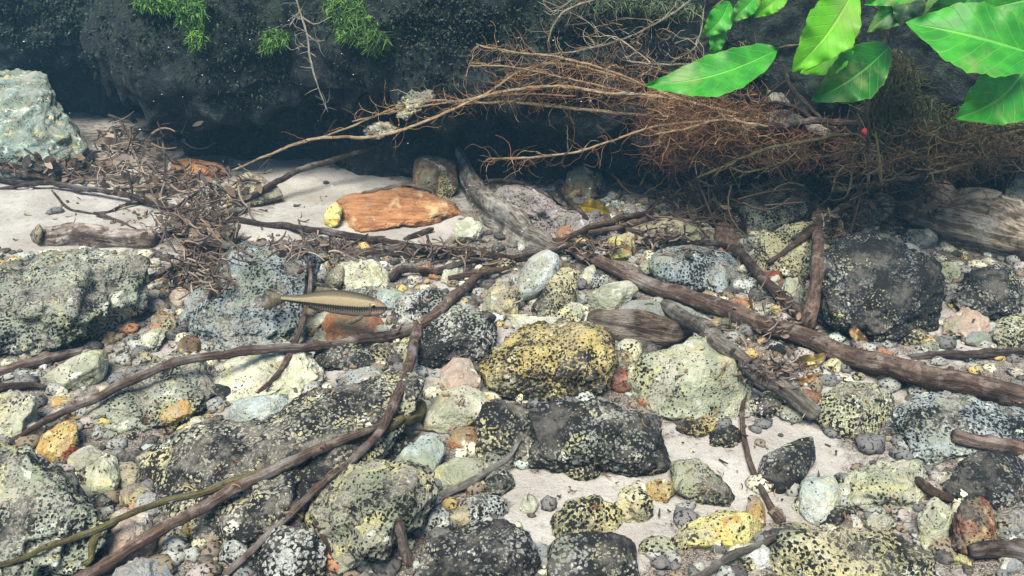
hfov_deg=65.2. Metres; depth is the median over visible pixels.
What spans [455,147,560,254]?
driftwood
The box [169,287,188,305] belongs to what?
pebble
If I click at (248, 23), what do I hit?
algae crust
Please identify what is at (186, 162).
slab
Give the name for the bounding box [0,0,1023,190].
creek bank
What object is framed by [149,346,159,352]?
pebble
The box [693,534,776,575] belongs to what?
stick
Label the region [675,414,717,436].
pebble
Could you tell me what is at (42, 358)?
stick
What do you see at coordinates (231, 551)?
pebble
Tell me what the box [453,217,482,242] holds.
stone
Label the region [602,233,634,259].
stone
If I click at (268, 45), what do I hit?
moss clump
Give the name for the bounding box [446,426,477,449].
stone
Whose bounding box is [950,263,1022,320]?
boulder
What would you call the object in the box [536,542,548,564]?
pebble
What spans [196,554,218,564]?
pebble
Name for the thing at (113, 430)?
pebble
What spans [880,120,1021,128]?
stick
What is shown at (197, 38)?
moss clump
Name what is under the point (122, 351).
pebble
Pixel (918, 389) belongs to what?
pebble
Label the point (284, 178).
root
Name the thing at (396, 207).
driftwood slab
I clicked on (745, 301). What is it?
pebble
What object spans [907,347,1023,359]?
stick
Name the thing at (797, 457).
stone
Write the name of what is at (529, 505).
pebble
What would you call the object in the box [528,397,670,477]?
boulder
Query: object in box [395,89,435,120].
silt clump
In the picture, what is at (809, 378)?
fallen leaf
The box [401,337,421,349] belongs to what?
pebble
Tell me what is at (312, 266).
stick
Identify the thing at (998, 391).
branch
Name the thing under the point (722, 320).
pebble
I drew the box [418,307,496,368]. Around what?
stone
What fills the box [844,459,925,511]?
stone
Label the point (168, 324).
pebble
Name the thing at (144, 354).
pebble
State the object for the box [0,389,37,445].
stone
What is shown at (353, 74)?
drifting specks
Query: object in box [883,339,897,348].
pebble
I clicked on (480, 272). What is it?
wood sliver
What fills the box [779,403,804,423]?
pebble
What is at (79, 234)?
log
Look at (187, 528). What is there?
pebble
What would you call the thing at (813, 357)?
fallen leaf
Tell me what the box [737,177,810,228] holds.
boulder
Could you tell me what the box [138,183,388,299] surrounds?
debris
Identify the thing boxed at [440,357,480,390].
stone
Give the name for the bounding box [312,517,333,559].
twig
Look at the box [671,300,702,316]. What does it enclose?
stone
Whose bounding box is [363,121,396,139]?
silt clump
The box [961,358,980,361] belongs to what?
pebble
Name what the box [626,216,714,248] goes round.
slab
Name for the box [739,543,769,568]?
pebble
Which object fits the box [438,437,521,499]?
twig
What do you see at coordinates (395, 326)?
pebble
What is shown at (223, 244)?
stick
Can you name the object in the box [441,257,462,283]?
pebble
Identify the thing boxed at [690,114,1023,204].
root clump
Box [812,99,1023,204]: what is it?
root clump
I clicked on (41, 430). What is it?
pebble
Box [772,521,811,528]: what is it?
pebble
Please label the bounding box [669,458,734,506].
stone
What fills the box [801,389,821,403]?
pebble
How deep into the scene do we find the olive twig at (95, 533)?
0.59 m
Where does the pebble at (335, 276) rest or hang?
on the ground
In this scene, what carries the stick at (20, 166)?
on the ground
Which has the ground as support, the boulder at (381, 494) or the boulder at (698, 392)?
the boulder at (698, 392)
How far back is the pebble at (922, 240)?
1.16 m
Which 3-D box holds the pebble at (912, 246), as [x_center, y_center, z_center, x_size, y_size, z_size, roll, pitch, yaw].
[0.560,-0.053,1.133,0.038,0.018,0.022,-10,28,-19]
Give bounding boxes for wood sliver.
[448,266,511,279]
[511,239,607,259]
[560,211,652,240]
[587,203,713,234]
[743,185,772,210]
[767,206,848,263]
[791,203,855,240]
[831,178,924,210]
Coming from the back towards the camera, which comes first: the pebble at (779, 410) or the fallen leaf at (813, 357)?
the fallen leaf at (813, 357)
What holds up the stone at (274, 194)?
on the ground
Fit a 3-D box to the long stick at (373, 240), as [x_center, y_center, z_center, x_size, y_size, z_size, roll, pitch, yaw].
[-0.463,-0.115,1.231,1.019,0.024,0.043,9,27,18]
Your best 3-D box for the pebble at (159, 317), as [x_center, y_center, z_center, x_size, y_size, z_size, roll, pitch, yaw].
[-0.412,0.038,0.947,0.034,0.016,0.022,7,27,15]
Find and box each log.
[30,222,158,247]
[354,244,486,258]
[893,177,1023,261]
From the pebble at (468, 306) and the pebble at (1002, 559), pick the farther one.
the pebble at (468, 306)
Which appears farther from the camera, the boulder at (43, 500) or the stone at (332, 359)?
the stone at (332, 359)
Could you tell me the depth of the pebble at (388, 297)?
0.98 m
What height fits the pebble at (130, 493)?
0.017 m
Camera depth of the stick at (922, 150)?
1.08 m
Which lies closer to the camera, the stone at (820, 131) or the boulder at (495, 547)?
the boulder at (495, 547)
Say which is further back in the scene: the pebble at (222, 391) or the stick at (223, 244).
the stick at (223, 244)
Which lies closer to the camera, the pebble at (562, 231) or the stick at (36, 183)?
the pebble at (562, 231)
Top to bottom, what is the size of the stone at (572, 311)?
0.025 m
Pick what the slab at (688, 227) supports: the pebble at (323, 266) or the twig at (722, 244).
the twig at (722, 244)
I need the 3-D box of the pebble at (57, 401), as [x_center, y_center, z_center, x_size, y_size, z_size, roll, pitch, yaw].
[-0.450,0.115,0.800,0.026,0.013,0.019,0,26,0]
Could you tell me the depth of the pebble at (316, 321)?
0.93 m
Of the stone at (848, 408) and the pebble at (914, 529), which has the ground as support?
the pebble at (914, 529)
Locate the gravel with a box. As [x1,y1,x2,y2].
[0,164,1023,575]
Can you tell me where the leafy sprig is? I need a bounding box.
[701,0,786,53]
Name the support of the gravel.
on the ground
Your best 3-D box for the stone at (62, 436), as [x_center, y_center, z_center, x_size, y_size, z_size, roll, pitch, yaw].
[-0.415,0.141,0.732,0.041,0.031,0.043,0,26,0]
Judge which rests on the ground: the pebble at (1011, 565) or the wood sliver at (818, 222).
the pebble at (1011, 565)
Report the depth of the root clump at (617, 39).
1.11 m
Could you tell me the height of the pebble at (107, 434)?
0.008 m
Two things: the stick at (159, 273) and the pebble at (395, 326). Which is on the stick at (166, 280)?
the stick at (159, 273)
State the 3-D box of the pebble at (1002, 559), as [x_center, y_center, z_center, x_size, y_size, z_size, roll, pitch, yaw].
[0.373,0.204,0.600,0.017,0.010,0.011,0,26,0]
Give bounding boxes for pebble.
[23,419,44,434]
[50,395,74,407]
[51,446,79,463]
[63,413,71,419]
[67,446,102,470]
[76,465,88,482]
[80,485,89,496]
[89,494,113,507]
[94,384,108,391]
[99,331,115,344]
[101,430,115,439]
[104,511,112,520]
[107,428,117,435]
[111,449,121,455]
[115,349,130,357]
[118,461,144,488]
[119,483,152,506]
[126,432,137,439]
[135,491,159,516]
[136,350,151,359]
[138,327,165,347]
[141,413,149,425]
[148,298,164,313]
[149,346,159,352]
[151,311,175,324]
[155,491,172,514]
[161,319,176,329]
[165,527,187,540]
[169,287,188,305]
[173,269,189,284]
[177,335,200,353]
[182,521,196,535]
[186,416,204,425]
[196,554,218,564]
[197,180,220,198]
[201,341,212,350]
[207,338,215,349]
[212,384,230,399]
[215,404,224,412]
[218,540,248,563]
[306,311,328,328]
[306,327,318,336]
[312,366,323,384]
[313,331,325,340]
[318,252,339,265]
[318,263,325,272]
[323,265,344,289]
[324,202,341,227]
[349,355,373,368]
[359,286,382,298]
[376,325,388,331]
[377,287,403,309]
[390,323,403,329]
[397,319,410,324]
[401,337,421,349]
[403,422,422,437]
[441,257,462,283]
[445,519,458,530]
[450,505,470,524]
[451,303,475,311]
[481,453,500,465]
[483,467,513,496]
[501,259,515,269]
[519,494,538,513]
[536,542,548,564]
[556,225,574,242]
[563,467,600,481]
[576,270,583,278]
[582,265,596,283]
[589,274,608,288]
[610,370,629,392]
[615,349,633,371]
[616,339,641,361]
[638,259,652,275]
[638,535,675,556]
[641,270,652,275]
[646,478,674,502]
[671,534,690,550]
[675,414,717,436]
[709,425,741,447]
[710,317,720,325]
[718,317,732,328]
[731,297,754,309]
[733,275,757,293]
[738,557,756,571]
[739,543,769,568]
[748,394,782,417]
[757,350,783,369]
[762,303,781,315]
[764,270,782,284]
[765,342,782,350]
[768,343,785,355]
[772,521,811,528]
[775,402,786,417]
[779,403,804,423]
[781,277,805,297]
[788,376,799,384]
[792,500,799,513]
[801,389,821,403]
[819,505,856,525]
[823,358,842,371]
[834,472,847,483]
[838,482,850,494]
[840,514,864,528]
[851,372,865,380]
[866,514,897,530]
[878,425,895,435]
[879,375,906,389]
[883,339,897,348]
[900,329,929,345]
[902,228,937,250]
[902,506,912,512]
[905,243,919,251]
[907,384,932,394]
[907,526,918,534]
[920,341,939,351]
[934,471,951,482]
[941,261,960,283]
[950,333,959,339]
[953,553,973,564]
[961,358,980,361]
[965,331,990,347]
[990,322,995,332]
[998,557,1008,563]
[1000,558,1023,573]
[1001,498,1015,507]
[1011,369,1021,376]
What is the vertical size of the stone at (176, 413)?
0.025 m
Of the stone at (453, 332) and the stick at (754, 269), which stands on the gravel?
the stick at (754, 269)
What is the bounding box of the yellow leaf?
[579,200,609,214]
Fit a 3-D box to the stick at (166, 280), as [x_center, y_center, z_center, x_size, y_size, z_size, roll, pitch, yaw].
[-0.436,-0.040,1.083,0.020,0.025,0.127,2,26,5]
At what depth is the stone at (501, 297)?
0.95 m
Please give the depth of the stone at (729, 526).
0.62 m
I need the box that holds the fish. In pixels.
[264,286,386,324]
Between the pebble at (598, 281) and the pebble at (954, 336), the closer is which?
the pebble at (954, 336)
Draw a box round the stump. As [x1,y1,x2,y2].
[712,188,743,251]
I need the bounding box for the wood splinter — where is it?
[361,183,431,193]
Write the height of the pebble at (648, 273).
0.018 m
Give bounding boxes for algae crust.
[0,0,768,111]
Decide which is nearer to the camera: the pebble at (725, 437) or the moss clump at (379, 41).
the pebble at (725, 437)
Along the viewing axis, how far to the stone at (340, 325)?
0.90 m
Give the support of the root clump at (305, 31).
hanging from the creek bank
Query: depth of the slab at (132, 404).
0.78 m
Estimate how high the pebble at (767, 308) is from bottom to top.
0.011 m
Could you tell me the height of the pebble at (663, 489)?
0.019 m
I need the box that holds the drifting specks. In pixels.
[11,20,597,252]
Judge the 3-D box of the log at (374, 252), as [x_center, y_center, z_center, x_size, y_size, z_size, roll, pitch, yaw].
[-0.128,-0.049,1.120,0.192,0.028,0.026,0,26,0]
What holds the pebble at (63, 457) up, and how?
on the ground
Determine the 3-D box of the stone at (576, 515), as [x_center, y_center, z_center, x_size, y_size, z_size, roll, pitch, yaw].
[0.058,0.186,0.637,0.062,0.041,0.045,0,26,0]
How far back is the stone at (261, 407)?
0.76 m
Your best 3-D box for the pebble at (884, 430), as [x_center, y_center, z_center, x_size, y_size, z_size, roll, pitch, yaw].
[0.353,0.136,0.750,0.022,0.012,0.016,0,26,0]
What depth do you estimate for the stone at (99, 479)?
0.68 m
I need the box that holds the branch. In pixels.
[552,238,1023,408]
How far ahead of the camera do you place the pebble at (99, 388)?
0.82 m
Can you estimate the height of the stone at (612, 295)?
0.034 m
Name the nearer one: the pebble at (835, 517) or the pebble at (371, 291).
the pebble at (835, 517)
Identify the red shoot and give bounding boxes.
[861,128,866,135]
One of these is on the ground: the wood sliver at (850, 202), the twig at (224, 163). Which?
the wood sliver at (850, 202)
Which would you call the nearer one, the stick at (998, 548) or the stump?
the stick at (998, 548)
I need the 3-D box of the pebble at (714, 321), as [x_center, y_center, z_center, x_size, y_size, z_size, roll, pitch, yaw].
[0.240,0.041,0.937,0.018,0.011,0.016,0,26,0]
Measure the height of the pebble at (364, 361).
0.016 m
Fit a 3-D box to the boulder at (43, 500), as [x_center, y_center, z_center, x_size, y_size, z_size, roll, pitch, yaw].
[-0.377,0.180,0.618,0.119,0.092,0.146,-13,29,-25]
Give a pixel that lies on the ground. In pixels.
(306, 189)
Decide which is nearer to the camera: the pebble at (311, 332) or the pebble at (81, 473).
the pebble at (81, 473)
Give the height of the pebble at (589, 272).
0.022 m
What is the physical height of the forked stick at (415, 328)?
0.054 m
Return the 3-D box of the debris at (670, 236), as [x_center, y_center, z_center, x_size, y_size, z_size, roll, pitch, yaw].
[0.260,-0.098,1.137,0.604,0.100,0.688,23,34,39]
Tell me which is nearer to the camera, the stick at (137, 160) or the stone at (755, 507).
the stone at (755, 507)
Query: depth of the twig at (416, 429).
0.72 m
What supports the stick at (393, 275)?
on the ground
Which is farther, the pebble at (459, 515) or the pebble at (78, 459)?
the pebble at (78, 459)
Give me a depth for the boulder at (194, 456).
0.67 m
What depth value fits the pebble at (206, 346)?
0.89 m
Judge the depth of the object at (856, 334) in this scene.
0.88 m
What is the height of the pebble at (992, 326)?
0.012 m
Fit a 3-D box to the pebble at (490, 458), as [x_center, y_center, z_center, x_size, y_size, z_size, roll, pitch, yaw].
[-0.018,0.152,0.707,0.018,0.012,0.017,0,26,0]
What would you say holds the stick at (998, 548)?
on the ground
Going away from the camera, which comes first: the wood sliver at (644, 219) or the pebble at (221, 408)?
the pebble at (221, 408)
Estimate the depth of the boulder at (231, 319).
0.90 m
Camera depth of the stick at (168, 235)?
1.16 m
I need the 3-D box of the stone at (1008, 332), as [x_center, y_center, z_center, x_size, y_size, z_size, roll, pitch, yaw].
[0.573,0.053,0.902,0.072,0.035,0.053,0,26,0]
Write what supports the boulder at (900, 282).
on the gravel
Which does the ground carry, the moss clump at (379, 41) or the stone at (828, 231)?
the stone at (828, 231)
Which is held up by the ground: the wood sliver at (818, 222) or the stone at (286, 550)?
the stone at (286, 550)
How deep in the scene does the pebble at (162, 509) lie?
0.66 m
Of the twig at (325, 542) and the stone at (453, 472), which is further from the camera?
the stone at (453, 472)
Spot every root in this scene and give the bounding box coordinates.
[232,141,383,207]
[391,400,426,426]
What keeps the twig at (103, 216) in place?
on the ground
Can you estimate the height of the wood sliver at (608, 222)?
0.022 m
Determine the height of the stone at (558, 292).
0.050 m
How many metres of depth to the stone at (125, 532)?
0.60 m
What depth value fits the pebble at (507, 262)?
1.08 m
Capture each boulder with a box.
[0,68,92,180]
[0,248,150,356]
[0,442,110,575]
[134,368,425,550]
[179,241,320,350]
[304,458,438,575]
[413,519,541,575]
[477,317,618,401]
[493,184,609,238]
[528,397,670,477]
[627,336,751,420]
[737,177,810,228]
[752,221,828,284]
[769,523,936,575]
[819,232,946,342]
[884,390,1023,464]
[940,450,1023,511]
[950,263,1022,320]
[1003,171,1023,201]
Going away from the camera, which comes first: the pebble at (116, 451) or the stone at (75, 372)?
the pebble at (116, 451)
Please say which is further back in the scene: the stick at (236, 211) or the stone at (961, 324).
the stick at (236, 211)
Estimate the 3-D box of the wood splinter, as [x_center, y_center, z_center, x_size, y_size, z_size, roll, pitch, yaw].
[-0.179,-0.155,1.267,0.121,0.029,0.027,-18,31,-33]
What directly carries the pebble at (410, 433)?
on the ground
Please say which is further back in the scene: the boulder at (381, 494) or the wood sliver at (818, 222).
the wood sliver at (818, 222)
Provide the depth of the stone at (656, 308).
0.94 m
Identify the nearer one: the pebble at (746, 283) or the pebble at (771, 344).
the pebble at (771, 344)
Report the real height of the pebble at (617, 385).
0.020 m
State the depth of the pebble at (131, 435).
0.75 m
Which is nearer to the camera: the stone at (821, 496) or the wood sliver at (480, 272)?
the stone at (821, 496)
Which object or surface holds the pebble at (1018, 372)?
on the ground
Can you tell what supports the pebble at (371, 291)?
on the ground
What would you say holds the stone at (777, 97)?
on the creek bank
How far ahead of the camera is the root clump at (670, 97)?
1.10 m
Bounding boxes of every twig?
[0,415,404,567]
[51,190,143,214]
[93,212,136,228]
[171,159,227,210]
[257,221,312,393]
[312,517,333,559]
[404,426,435,432]
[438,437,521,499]
[483,178,563,206]
[551,177,588,219]
[621,227,728,247]
[739,381,785,523]
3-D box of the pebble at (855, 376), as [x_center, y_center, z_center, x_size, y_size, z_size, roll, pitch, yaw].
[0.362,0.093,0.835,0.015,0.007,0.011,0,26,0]
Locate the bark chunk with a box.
[586,309,693,346]
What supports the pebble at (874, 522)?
on the ground
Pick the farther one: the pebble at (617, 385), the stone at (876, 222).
the stone at (876, 222)
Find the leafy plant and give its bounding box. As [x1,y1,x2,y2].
[645,0,1023,183]
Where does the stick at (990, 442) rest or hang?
on the gravel
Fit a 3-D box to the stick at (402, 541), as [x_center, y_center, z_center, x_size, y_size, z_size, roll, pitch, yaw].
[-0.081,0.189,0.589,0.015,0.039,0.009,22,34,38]
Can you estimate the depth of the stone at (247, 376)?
0.82 m
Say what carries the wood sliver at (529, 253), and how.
on the ground
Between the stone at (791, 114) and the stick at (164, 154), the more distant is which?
the stick at (164, 154)
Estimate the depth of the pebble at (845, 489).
0.67 m
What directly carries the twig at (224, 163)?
on the long stick at (373, 240)
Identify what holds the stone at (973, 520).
on the gravel
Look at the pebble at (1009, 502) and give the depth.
0.66 m
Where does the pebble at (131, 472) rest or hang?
on the ground
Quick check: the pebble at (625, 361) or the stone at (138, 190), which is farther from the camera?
the stone at (138, 190)
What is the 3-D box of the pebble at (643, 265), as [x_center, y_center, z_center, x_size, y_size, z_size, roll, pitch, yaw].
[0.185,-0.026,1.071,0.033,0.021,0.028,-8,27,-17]
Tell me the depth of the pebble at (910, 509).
0.66 m
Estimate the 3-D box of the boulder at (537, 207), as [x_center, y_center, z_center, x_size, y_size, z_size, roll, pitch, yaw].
[0.057,-0.110,1.190,0.176,0.072,0.084,8,27,16]
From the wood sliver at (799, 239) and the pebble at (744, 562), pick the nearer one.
the pebble at (744, 562)
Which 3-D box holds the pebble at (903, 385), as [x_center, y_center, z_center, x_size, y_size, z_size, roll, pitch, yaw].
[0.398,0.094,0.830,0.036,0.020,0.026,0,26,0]
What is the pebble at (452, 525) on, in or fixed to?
on the ground
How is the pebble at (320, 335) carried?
on the ground
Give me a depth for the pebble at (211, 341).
0.89 m
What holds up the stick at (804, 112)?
on the root mat
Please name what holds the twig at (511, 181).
on the ground
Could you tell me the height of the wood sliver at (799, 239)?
0.032 m
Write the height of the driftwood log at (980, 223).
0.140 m
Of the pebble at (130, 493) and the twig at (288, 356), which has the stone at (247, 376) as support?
the twig at (288, 356)
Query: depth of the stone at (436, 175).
1.32 m
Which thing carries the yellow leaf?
on the ground
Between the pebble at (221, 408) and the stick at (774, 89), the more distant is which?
the stick at (774, 89)
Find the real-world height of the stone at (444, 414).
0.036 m
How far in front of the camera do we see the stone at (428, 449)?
0.69 m
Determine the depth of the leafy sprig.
0.97 m
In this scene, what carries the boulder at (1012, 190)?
on the ground
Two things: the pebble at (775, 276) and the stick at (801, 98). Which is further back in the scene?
the stick at (801, 98)
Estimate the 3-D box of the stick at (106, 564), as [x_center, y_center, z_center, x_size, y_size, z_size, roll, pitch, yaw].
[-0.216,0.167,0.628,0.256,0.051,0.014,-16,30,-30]
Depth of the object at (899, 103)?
1.06 m
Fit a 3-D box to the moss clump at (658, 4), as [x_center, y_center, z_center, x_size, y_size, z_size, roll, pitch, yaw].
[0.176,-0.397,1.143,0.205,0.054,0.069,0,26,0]
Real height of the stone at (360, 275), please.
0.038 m
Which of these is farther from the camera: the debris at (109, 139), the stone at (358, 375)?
the debris at (109, 139)
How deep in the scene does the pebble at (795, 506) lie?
0.66 m
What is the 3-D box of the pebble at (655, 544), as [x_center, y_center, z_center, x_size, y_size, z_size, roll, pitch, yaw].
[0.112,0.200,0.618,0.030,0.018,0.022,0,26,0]
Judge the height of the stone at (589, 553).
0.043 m
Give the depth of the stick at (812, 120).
1.09 m
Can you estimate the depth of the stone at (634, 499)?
0.64 m
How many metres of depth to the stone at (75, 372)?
0.82 m
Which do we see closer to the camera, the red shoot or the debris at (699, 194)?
the red shoot
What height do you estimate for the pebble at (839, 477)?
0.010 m
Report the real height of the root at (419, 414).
0.035 m
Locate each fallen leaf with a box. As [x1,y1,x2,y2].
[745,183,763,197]
[793,353,825,368]
[794,370,822,384]
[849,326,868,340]
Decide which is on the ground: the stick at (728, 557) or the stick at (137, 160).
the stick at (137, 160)
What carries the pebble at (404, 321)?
on the ground
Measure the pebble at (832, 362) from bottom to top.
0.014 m
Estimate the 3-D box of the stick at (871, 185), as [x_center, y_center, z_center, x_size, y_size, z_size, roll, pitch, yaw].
[0.532,-0.153,1.078,0.202,0.045,0.011,-2,26,-5]
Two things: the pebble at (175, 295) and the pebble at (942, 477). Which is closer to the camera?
the pebble at (942, 477)
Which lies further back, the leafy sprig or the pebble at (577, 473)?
the leafy sprig
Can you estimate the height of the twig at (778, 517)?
0.021 m
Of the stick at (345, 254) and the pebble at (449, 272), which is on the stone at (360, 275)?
the stick at (345, 254)
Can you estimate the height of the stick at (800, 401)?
0.052 m
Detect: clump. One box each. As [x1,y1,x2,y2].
[129,0,211,53]
[232,21,800,184]
[257,26,292,56]
[277,0,332,119]
[319,0,396,60]
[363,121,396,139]
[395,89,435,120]
[459,0,773,94]
[564,0,704,26]
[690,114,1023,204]
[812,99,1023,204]
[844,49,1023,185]
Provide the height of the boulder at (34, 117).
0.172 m
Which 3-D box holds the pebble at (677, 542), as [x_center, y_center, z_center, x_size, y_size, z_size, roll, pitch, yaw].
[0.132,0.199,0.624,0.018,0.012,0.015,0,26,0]
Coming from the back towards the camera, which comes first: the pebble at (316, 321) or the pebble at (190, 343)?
the pebble at (316, 321)
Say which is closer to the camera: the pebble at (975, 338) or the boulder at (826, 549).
the boulder at (826, 549)
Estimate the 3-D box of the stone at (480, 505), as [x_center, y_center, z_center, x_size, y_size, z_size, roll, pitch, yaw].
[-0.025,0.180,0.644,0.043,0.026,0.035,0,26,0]
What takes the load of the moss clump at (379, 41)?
on the creek bank
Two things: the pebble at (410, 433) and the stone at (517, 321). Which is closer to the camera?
the pebble at (410, 433)
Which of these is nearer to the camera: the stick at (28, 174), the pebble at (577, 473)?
the pebble at (577, 473)
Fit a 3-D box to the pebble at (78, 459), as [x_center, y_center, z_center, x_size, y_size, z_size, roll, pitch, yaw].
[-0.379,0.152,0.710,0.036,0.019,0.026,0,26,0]
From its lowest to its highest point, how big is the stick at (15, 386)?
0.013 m
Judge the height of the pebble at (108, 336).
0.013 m
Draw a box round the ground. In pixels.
[0,111,1023,575]
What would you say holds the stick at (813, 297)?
on the ground
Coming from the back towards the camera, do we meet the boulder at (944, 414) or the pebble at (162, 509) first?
the boulder at (944, 414)
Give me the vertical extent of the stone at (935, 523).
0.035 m
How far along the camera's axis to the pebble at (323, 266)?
1.06 m
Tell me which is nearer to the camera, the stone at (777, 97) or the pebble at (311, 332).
the pebble at (311, 332)
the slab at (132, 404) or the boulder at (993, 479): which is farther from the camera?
the slab at (132, 404)
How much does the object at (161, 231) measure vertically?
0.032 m
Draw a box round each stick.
[0,160,159,175]
[0,166,148,181]
[0,170,87,189]
[0,177,527,261]
[0,346,91,375]
[0,382,46,391]
[8,260,498,575]
[71,422,380,575]
[119,119,157,203]
[144,252,189,284]
[158,120,166,195]
[158,209,213,240]
[162,246,196,283]
[172,206,247,221]
[180,236,239,250]
[208,224,240,298]
[297,230,364,263]
[297,257,328,273]
[388,259,479,281]
[394,520,412,566]
[403,227,433,240]
[660,299,820,419]
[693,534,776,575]
[719,117,871,133]
[729,244,816,328]
[740,79,786,119]
[760,100,840,132]
[781,64,821,117]
[799,195,824,328]
[833,156,980,192]
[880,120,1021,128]
[896,129,1023,157]
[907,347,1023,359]
[914,476,953,501]
[950,429,1023,455]
[967,538,1023,563]
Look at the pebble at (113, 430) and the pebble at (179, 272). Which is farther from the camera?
the pebble at (179, 272)
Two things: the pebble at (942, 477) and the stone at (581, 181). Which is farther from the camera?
the stone at (581, 181)
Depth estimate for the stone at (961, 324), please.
0.92 m
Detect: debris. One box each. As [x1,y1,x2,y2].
[0,111,271,211]
[0,183,1023,572]
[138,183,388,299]
[382,199,894,386]
[597,144,1022,236]
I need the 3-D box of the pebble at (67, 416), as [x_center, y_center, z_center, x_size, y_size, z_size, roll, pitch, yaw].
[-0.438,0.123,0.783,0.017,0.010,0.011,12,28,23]
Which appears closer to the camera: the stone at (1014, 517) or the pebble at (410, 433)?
the stone at (1014, 517)
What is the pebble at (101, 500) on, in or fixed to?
on the ground
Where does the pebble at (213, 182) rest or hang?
on the ground
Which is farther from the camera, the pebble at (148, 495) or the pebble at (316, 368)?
the pebble at (316, 368)
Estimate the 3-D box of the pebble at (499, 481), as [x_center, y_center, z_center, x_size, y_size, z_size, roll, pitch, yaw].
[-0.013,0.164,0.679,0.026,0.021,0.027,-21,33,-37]
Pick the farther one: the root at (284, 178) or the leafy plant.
the root at (284, 178)
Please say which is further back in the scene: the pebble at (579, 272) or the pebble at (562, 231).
the pebble at (562, 231)
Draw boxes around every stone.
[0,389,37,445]
[35,419,78,462]
[42,350,108,389]
[85,457,120,495]
[102,507,155,565]
[112,557,172,575]
[132,170,159,192]
[158,399,194,427]
[215,341,326,402]
[226,172,282,207]
[228,395,287,420]
[254,525,326,575]
[313,343,373,370]
[321,313,383,339]
[335,366,383,384]
[338,259,390,289]
[369,342,407,362]
[383,433,414,459]
[391,287,446,320]
[395,433,444,470]
[412,155,457,197]
[412,505,451,537]
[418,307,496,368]
[423,385,489,433]
[434,457,488,489]
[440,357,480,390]
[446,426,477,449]
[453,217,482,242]
[458,492,507,519]
[475,398,534,465]
[482,281,519,319]
[510,314,558,328]
[516,249,559,300]
[530,267,577,316]
[546,531,638,575]
[549,494,622,536]
[554,301,583,321]
[560,164,602,199]
[588,280,638,309]
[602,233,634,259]
[614,485,653,523]
[619,300,666,316]
[648,244,738,293]
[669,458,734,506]
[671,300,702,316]
[677,510,760,548]
[746,495,765,527]
[758,436,815,493]
[763,109,806,123]
[767,89,789,107]
[798,473,841,525]
[806,124,835,135]
[816,382,894,437]
[821,212,843,238]
[843,196,894,229]
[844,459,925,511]
[917,496,953,549]
[942,307,989,340]
[951,496,996,555]
[992,313,1023,348]
[995,506,1023,540]
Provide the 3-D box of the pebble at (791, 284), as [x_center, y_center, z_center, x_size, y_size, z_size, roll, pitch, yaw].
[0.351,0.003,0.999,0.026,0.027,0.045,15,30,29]
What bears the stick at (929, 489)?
on the ground
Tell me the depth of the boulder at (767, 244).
1.05 m
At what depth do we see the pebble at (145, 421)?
0.76 m
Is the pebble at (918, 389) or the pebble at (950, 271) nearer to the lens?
the pebble at (918, 389)
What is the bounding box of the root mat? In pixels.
[620,82,859,192]
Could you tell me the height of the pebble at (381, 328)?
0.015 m
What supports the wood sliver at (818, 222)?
on the boulder at (767, 244)
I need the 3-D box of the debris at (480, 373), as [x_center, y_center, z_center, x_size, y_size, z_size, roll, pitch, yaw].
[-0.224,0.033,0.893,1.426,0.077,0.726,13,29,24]
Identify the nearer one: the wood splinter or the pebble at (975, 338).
the pebble at (975, 338)
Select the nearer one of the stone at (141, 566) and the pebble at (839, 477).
the stone at (141, 566)
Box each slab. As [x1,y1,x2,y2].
[85,354,215,433]
[168,158,226,183]
[336,187,461,231]
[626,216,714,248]
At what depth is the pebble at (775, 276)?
1.02 m
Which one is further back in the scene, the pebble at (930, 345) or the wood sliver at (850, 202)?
the wood sliver at (850, 202)
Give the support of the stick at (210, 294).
on the ground
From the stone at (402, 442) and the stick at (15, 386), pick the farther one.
the stick at (15, 386)
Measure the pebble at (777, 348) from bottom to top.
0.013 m
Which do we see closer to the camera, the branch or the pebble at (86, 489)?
the pebble at (86, 489)
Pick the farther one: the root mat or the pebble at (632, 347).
the root mat
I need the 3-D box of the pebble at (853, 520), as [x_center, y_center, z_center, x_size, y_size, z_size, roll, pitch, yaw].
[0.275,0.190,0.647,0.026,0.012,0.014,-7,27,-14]
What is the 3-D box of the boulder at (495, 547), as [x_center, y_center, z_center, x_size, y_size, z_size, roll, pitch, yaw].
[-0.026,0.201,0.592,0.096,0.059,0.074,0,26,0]
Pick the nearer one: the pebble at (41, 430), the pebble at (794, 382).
the pebble at (41, 430)
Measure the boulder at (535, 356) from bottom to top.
0.081 m
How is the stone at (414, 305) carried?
on the ground
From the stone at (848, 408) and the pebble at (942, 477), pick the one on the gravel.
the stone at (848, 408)
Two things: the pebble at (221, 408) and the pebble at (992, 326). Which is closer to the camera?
the pebble at (221, 408)
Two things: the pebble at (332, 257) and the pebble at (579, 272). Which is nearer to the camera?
the pebble at (579, 272)
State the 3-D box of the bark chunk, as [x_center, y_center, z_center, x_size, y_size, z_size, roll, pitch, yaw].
[0.144,0.044,0.909,0.120,0.048,0.042,8,27,16]
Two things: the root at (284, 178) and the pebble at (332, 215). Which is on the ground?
the pebble at (332, 215)
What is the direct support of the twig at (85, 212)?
on the ground
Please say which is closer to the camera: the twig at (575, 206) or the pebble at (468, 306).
the pebble at (468, 306)
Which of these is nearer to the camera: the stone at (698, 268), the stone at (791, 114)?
the stone at (698, 268)

